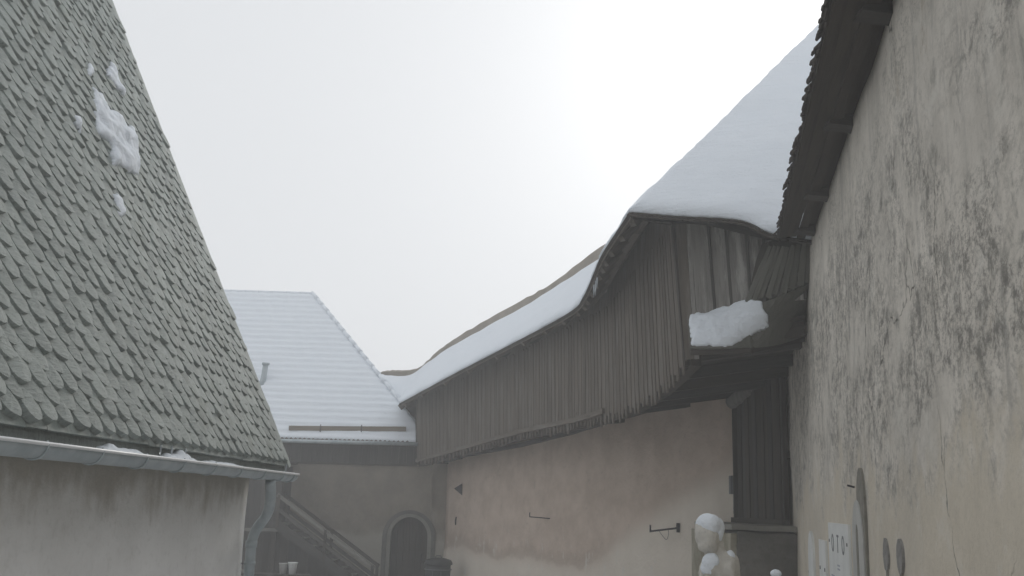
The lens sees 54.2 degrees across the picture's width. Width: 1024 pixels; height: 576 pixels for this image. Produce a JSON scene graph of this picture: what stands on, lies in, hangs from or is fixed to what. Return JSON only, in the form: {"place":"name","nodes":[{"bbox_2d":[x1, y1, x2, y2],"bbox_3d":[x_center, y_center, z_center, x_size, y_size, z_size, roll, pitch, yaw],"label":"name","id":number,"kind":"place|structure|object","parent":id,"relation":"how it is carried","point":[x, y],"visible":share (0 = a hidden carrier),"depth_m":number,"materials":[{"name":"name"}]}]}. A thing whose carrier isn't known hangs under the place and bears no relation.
{"place":"outdoors","nodes":[
{"label":"outdoors","id":0,"kind":"place"},
{"bbox_2d":[241,572,310,575],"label":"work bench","id":1,"kind":"object","parent":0,"point":[266,574],"visible":0.64,"depth_m":24.41,"materials":[{"name":"brown wood"}]},
{"bbox_2d":[279,563,287,573],"bbox_3d":[-5.642,6.917,24.660,0.234,0.256,0.222,2,-12,0],"label":"bucket","id":2,"kind":"object","parent":1,"relation":"on","point":[283,568],"visible":1,"depth_m":24.59,"materials":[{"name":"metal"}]},
{"bbox_2d":[288,562,297,573],"bbox_3d":[-5.407,6.910,24.663,0.259,0.285,0.246,2,-12,0],"label":"bucket","id":3,"kind":"object","parent":1,"relation":"on","point":[292,567],"visible":1,"depth_m":24.58,"materials":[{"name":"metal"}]},
{"bbox_2d":[113,0,823,372],"label":"sky","id":4,"kind":"structure","parent":0,"point":[423,169],"materials":[{"name":"white"}]},
{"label":"ground","id":5,"kind":"structure","parent":0,"visible":0},
{"bbox_2d":[0,0,299,575],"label":"slate roofed house","id":6,"kind":"structure","parent":5,"relation":"on","point":[117,330],"depth_m":8.66,"materials":[{"name":"paint"}]},
{"bbox_2d":[73,115,82,133],"bbox_3d":[-3.978,-1.497,9.140,0.099,0.185,0.091,2,-12,0],"label":"snow patch","id":7,"kind":"object","parent":6,"relation":"on","point":[78,122],"visible":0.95,"depth_m":9.12,"materials":[{"name":"white snow"}]},
{"bbox_2d":[87,63,94,76],"bbox_3d":[-4.276,-2.205,10.112,0.084,0.198,0.200,5,-13,-15],"label":"snow patch","id":8,"kind":"object","parent":6,"relation":"on","point":[90,70],"visible":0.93,"depth_m":10.11,"materials":[{"name":"white snow"}]},
{"bbox_2d":[105,62,125,95],"bbox_3d":[-4.342,-2.323,10.895,0.205,0.380,0.398,2,-12,0],"label":"snow patch","id":9,"kind":"object","parent":6,"relation":"on","point":[112,73],"visible":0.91,"depth_m":10.88,"materials":[{"name":"white snow"}]},
{"bbox_2d":[92,87,140,174],"bbox_3d":[-4.029,-1.524,10.242,0.412,0.891,1.176,2,-12,0],"label":"snow patch","id":10,"kind":"object","parent":6,"relation":"on","point":[116,132],"visible":0.98,"depth_m":10.05,"materials":[{"name":"white snow"}]},
{"bbox_2d":[113,193,125,216],"bbox_3d":[-3.723,-0.780,9.454,0.135,0.259,0.181,2,-12,0],"label":"snow patch","id":11,"kind":"object","parent":6,"relation":"on","point":[118,200],"visible":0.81,"depth_m":9.41,"materials":[{"name":"white snow"}]},
{"bbox_2d":[96,443,142,453],"bbox_3d":[-2.981,1.235,7.592,0.167,0.091,0.708,1,-12,2],"label":"snow lump","id":12,"kind":"object","parent":6,"relation":"on","point":[109,446],"visible":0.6,"depth_m":7.40,"materials":[{"name":"white snow"}]},
{"bbox_2d":[160,449,196,460],"bbox_3d":[-2.935,1.474,8.768,0.168,0.123,0.708,1,-12,3],"label":"snow lump","id":13,"kind":"object","parent":6,"relation":"on","point":[180,454],"visible":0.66,"depth_m":8.74,"materials":[{"name":"white snow"}]},
{"bbox_2d":[204,460,238,465],"bbox_3d":[-2.887,1.768,9.984,0.166,0.066,1.308,1,-12,2],"label":"snow lump","id":14,"kind":"object","parent":6,"relation":"on","point":[212,461],"visible":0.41,"depth_m":9.81,"materials":[{"name":"white snow"}]},
{"bbox_2d":[244,461,297,572],"bbox_3d":[-6.870,6.483,27.098,1.551,3.587,1.576,2,-12,0],"label":"timber bay","id":15,"kind":"object","parent":5,"relation":"on","point":[255,500],"visible":0.34,"depth_m":26.54,"materials":[{"name":"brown wood"}]},
{"bbox_2d":[241,531,361,575],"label":"plank screen","id":16,"kind":"object","parent":5,"relation":"on","point":[287,550],"visible":0.27,"depth_m":27.21,"materials":[{"name":"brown wood"}]},
{"bbox_2d":[272,493,379,575],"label":"wooden stair","id":17,"kind":"object","parent":5,"relation":"on","point":[320,553],"visible":1,"depth_m":26.13,"materials":[{"name":"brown wood"}]},
{"bbox_2d":[224,289,447,575],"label":"house","id":18,"kind":"structure","parent":5,"relation":"on","point":[382,503],"depth_m":28.09,"materials":[{"name":"paint"}]},
{"bbox_2d":[224,291,415,441],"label":"roof snow","id":19,"kind":"structure","parent":18,"relation":"on","point":[321,371],"depth_m":30.43,"materials":[{"name":"white snow"}]},
{"bbox_2d":[390,517,426,575],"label":"door","id":20,"kind":"structure","parent":18,"relation":"in","point":[409,535],"depth_m":28.01,"materials":[{"name":"brown wood"}]},
{"bbox_2d":[424,555,452,575],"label":"rubbish bin","id":21,"kind":"object","parent":5,"relation":"on","point":[438,566],"visible":1,"depth_m":25.96,"materials":[{"name":"plastic"}]},
{"bbox_2d":[381,244,696,416],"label":"rampart wall","id":22,"kind":"structure","parent":5,"relation":"on","point":[592,257],"depth_m":27.09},
{"bbox_2d":[443,399,733,575],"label":"courtyard wall","id":23,"kind":"structure","parent":5,"relation":"on","point":[603,497],"depth_m":21.49,"materials":[{"name":"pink paint"}]},
{"bbox_2d":[454,484,461,494],"bbox_3d":[-1.464,5.500,27.309,0.230,0.320,0.161,2,-12,0],"label":"floodlight","id":24,"kind":"object","parent":23,"relation":"attached to","point":[458,488],"visible":1,"depth_m":27.23,"materials":[{"name":"metal"}]},
{"bbox_2d":[398,212,811,465],"bbox_3d":[3.356,-1.138,21.547,8.302,9.601,18.396,5,-13,-16],"label":"timber gallery","id":25,"kind":"object","parent":23,"relation":"on","point":[621,349],"visible":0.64,"depth_m":15.99,"materials":[{"name":"brown wood"}]},
{"bbox_2d":[381,159,680,402],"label":"roof snow","id":26,"kind":"structure","parent":25,"relation":"on","point":[563,298],"depth_m":23.90,"materials":[{"name":"white snow"}]},
{"bbox_2d":[629,24,820,239],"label":"roof snow","id":27,"kind":"structure","parent":25,"relation":"on","point":[733,163],"depth_m":13.86,"materials":[{"name":"white snow"}]},
{"bbox_2d":[689,300,768,346],"bbox_3d":[2.717,0.473,12.782,1.076,0.658,0.446,-5,-14,27],"label":"snow patch","id":28,"kind":"object","parent":25,"relation":"on","point":[732,324],"visible":1,"depth_m":12.69,"materials":[{"name":"white snow"}]},
{"bbox_2d":[649,523,679,539],"bbox_3d":[2.898,4.631,19.049,0.589,0.316,0.141,-3,-13,19],"label":"iron bracket","id":29,"kind":"object","parent":23,"relation":"attached to","point":[677,527],"visible":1,"depth_m":19.05,"materials":[{"name":"black metal"}]},
{"bbox_2d":[729,476,733,513],"bbox_3d":[3.932,3.672,17.761,0.120,0.660,0.160,2,-12,0],"label":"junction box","id":30,"kind":"object","parent":23,"relation":"attached to","point":[730,484],"visible":0.59,"depth_m":17.73,"materials":[{"name":"grey metal"}]},
{"bbox_2d":[695,524,739,575],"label":"stone statue","id":31,"kind":"object","parent":5,"relation":"on","point":[707,541],"visible":0.77,"depth_m":8.15,"materials":[{"name":"beige stone"}]},
{"bbox_2d":[700,553,718,573],"bbox_3d":[1.611,2.248,8.129,0.159,0.184,0.135,2,-12,0],"label":"snow heap","id":32,"kind":"object","parent":31,"relation":"on","point":[710,561],"visible":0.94,"depth_m":8.08,"materials":[{"name":"white snow"}]},
{"bbox_2d":[695,513,724,540],"bbox_3d":[1.640,1.999,8.270,0.245,0.267,0.248,2,-12,0],"label":"snow heap","id":33,"kind":"object","parent":31,"relation":"on","point":[711,522],"visible":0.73,"depth_m":8.20,"materials":[{"name":"white snow"}]},
{"bbox_2d":[727,550,734,557],"bbox_3d":[1.784,2.266,8.228,0.153,0.214,0.127,13,-17,-42],"label":"snow heap","id":34,"kind":"object","parent":31,"relation":"on","point":[730,553],"visible":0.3,"depth_m":8.20,"materials":[{"name":"white snow"}]},
{"bbox_2d":[691,521,797,575],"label":"stone block","id":35,"kind":"structure","parent":5,"relation":"on","point":[761,549],"depth_m":14.84,"materials":[{"name":"grey stone"}]},
{"bbox_2d":[731,377,789,525],"bbox_3d":[4.165,2.727,16.862,0.194,2.464,1.895,4,-12,-12],"label":"plank partition","id":36,"kind":"object","parent":35,"relation":"on","point":[761,454],"visible":0.84,"depth_m":16.72,"materials":[{"name":"brown wood"}]},
{"bbox_2d":[773,0,1023,575],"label":"plastered building","id":37,"kind":"structure","parent":5,"relation":"on","point":[903,194],"depth_m":5.97,"materials":[{"name":"paint"}]},
{"bbox_2d":[808,531,815,575],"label":"round topped board","id":38,"kind":"object","parent":37,"relation":"attached to","point":[811,559],"visible":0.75,"depth_m":12.46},
{"bbox_2d":[819,539,828,575],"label":"blank panel","id":39,"kind":"object","parent":37,"relation":"attached to","point":[823,559],"visible":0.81,"depth_m":11.06,"materials":[{"name":"metal"}]},
{"bbox_2d":[828,522,851,575],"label":"sign board","id":40,"kind":"object","parent":37,"relation":"attached to","point":[840,553],"visible":0.98,"depth_m":9.55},
{"bbox_2d":[847,484,865,575],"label":"hanging board","id":41,"kind":"object","parent":37,"relation":"attached to","point":[858,550],"visible":0.7,"depth_m":8.35,"materials":[{"name":"wood"}]},
{"bbox_2d":[856,468,869,575],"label":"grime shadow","id":42,"kind":"object","parent":37,"relation":"attached to","point":[860,491],"visible":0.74,"depth_m":8.07},
{"bbox_2d":[883,538,889,575],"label":"round plate","id":43,"kind":"object","parent":37,"relation":"attached to","point":[886,556],"visible":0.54,"depth_m":7.00,"materials":[{"name":"grey metal"}]},
{"bbox_2d":[896,539,904,575],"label":"round plate","id":44,"kind":"object","parent":37,"relation":"attached to","point":[900,554],"visible":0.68,"depth_m":6.47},
{"bbox_3d":[2.518,3.748,9.437,0.090,2.012,0.090,2,-12,0],"label":"garden post","id":45,"kind":"object","parent":5,"relation":"on","visible":0},
{"bbox_2d":[770,569,781,575],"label":"snow heap","id":46,"kind":"object","parent":45,"relation":"on","point":[775,572],"visible":1,"depth_m":9.62,"materials":[{"name":"white snow"}]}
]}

